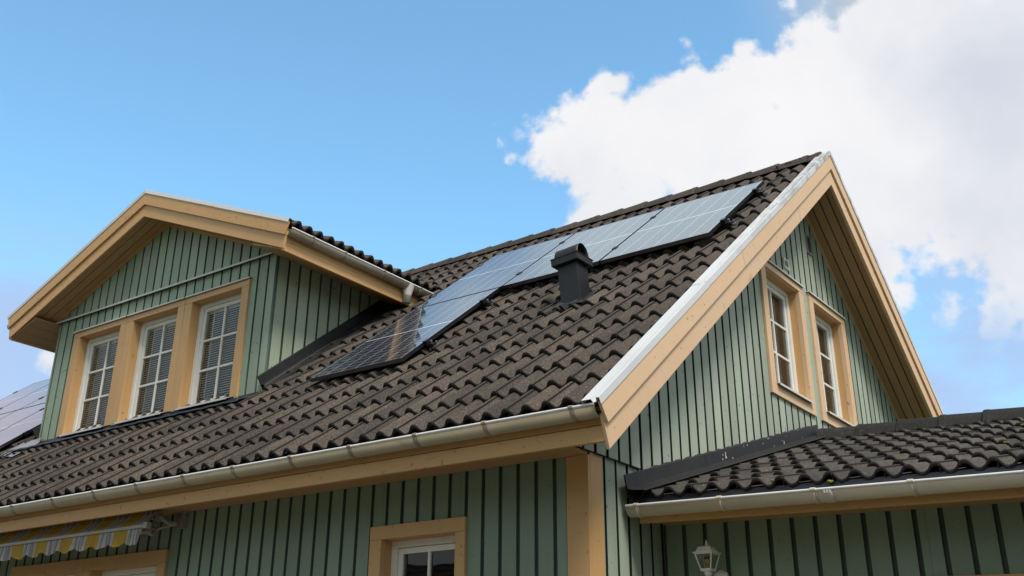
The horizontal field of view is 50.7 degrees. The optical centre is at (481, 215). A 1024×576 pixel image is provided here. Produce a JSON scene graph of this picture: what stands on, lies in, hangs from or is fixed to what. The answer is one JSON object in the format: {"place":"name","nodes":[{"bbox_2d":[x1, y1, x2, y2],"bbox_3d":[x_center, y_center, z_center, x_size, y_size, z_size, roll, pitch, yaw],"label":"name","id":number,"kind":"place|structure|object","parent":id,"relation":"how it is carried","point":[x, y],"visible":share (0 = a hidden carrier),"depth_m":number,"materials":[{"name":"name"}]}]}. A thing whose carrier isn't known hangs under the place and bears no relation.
{"place":"outdoors","nodes":[
{"label":"outdoors","id":0,"kind":"place"},
{"bbox_2d":[0,151,943,575],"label":"house","id":1,"kind":"structure","parent":0,"point":[194,345],"depth_m":9.13,"materials":[{"name":"paint"}]},
{"bbox_2d":[0,410,16,418],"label":"solar panel","id":2,"kind":"object","parent":1,"relation":"attached to","point":[3,415],"visible":0.44,"depth_m":15.24,"materials":[{"name":"grey glass"}]},
{"bbox_2d":[0,409,43,448],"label":"solar panel","id":3,"kind":"object","parent":1,"relation":"attached to","point":[21,429],"visible":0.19,"depth_m":13.31,"materials":[{"name":"grey glass"}]},
{"bbox_2d":[0,403,44,430],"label":"solar panel","id":4,"kind":"object","parent":1,"relation":"attached to","point":[7,421],"visible":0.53,"depth_m":14.57,"materials":[{"name":"grey glass"}]},
{"bbox_2d":[0,384,48,414],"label":"solar panel","id":5,"kind":"object","parent":1,"relation":"attached to","point":[28,399],"visible":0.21,"depth_m":15.96,"materials":[{"name":"grey glass"}]},
{"bbox_2d":[0,379,49,408],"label":"solar panel","id":6,"kind":"object","parent":1,"relation":"attached to","point":[16,395],"visible":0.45,"depth_m":17.09,"materials":[{"name":"grey glass"}]},
{"bbox_2d":[21,395,46,408],"bbox_3d":[-5.650,2.380,15.659,1.138,0.081,1.720,-17,7,34],"label":"solar panel","id":7,"kind":"object","parent":1,"relation":"attached to","point":[40,401],"visible":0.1,"depth_m":15.24,"materials":[{"name":"grey glass"}]},
{"bbox_2d":[11,559,83,575],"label":"window","id":8,"kind":"structure","parent":1,"relation":"in","point":[72,567],"depth_m":9.82,"materials":[{"name":"paint"}]},
{"bbox_2d":[56,316,127,436],"bbox_3d":[-4.175,1.998,12.617,1.043,1.319,0.924,-17,-31,34],"label":"window","id":9,"kind":"structure","parent":1,"relation":"in","point":[95,360],"depth_m":12.54,"materials":[{"name":"paint"}]},
{"bbox_2d":[0,510,188,560],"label":"awning","id":10,"kind":"object","parent":1,"relation":"attached to","point":[113,531],"visible":0.99,"depth_m":9.13,"materials":[{"name":"fabric"}]},
{"bbox_2d":[82,549,168,575],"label":"window","id":11,"kind":"structure","parent":1,"relation":"in","point":[148,563],"depth_m":9.23,"materials":[{"name":"paint"}]},
{"bbox_2d":[110,297,185,424],"bbox_3d":[-3.360,1.746,12.048,1.043,1.319,0.924,-17,-31,34],"label":"window","id":12,"kind":"structure","parent":1,"relation":"in","point":[147,371],"depth_m":11.98,"materials":[{"name":"paint"}]},
{"bbox_2d":[170,276,252,410],"bbox_3d":[-2.542,1.494,11.477,1.047,1.319,0.924,-17,-31,34],"label":"window","id":13,"kind":"structure","parent":1,"relation":"in","point":[210,355],"depth_m":11.40,"materials":[{"name":"paint"}]},
{"bbox_2d":[310,288,500,381],"bbox_3d":[-0.619,1.088,9.949,1.191,0.091,1.720,-17,7,34],"label":"solar panel","id":14,"kind":"object","parent":1,"relation":"attached to","point":[406,336],"visible":1,"depth_m":9.82,"materials":[{"name":"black glass"}]},
{"bbox_2d":[368,516,467,575],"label":"window","id":15,"kind":"structure","parent":1,"relation":"in","point":[438,547],"depth_m":7.52,"materials":[{"name":"paint"}]},
{"bbox_2d":[415,233,574,308],"bbox_3d":[0.188,0.597,11.411,1.138,0.081,1.720,-17,7,34],"label":"solar panel","id":16,"kind":"object","parent":1,"relation":"attached to","point":[498,271],"visible":0.76,"depth_m":11.33,"materials":[{"name":"blue glass"}]},
{"bbox_2d":[502,208,663,288],"bbox_3d":[1.061,0.328,10.802,1.138,0.081,1.720,-17,7,34],"label":"solar panel","id":17,"kind":"object","parent":1,"relation":"attached to","point":[599,243],"visible":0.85,"depth_m":10.76,"materials":[{"name":"blue glass"}]},
{"bbox_2d":[600,180,767,263],"bbox_3d":[1.966,0.054,10.173,1.213,0.091,1.720,-17,7,34],"label":"solar panel","id":18,"kind":"object","parent":1,"relation":"attached to","point":[694,219],"visible":1,"depth_m":10.02,"materials":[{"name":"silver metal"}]},
{"bbox_2d":[758,260,816,416],"bbox_3d":[2.503,1.212,10.240,0.921,1.307,1.017,-17,-31,34],"label":"window","id":19,"kind":"structure","parent":1,"relation":"in","point":[782,301],"depth_m":10.24,"materials":[{"name":"paint"}]},
{"bbox_2d":[805,291,857,427],"bbox_3d":[3.193,1.609,11.054,0.921,1.307,0.994,-17,-31,34],"label":"window","id":20,"kind":"structure","parent":1,"relation":"in","point":[837,405],"depth_m":11.07,"materials":[{"name":"paint"}]},
{"bbox_2d":[0,0,1023,414],"label":"sky","id":21,"kind":"structure","parent":0,"point":[409,134],"materials":[{"name":"blue"}]},
{"label":"ground","id":22,"kind":"structure","parent":0,"visible":0},
{"bbox_2d":[623,407,1023,575],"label":"house extension","id":23,"kind":"object","parent":22,"relation":"on","point":[942,495],"visible":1,"depth_m":6.60,"materials":[{"name":"green paint"}]},
{"bbox_2d":[692,540,728,575],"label":"wall lantern","id":24,"kind":"object","parent":23,"relation":"attached to","point":[701,553],"depth_m":6.85,"materials":[{"name":"white paint"}]},
{"bbox_2d":[959,573,1023,575],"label":"window","id":25,"kind":"structure","parent":23,"relation":"in","point":[1021,574],"depth_m":5.94,"materials":[{"name":"paint"}]}
]}

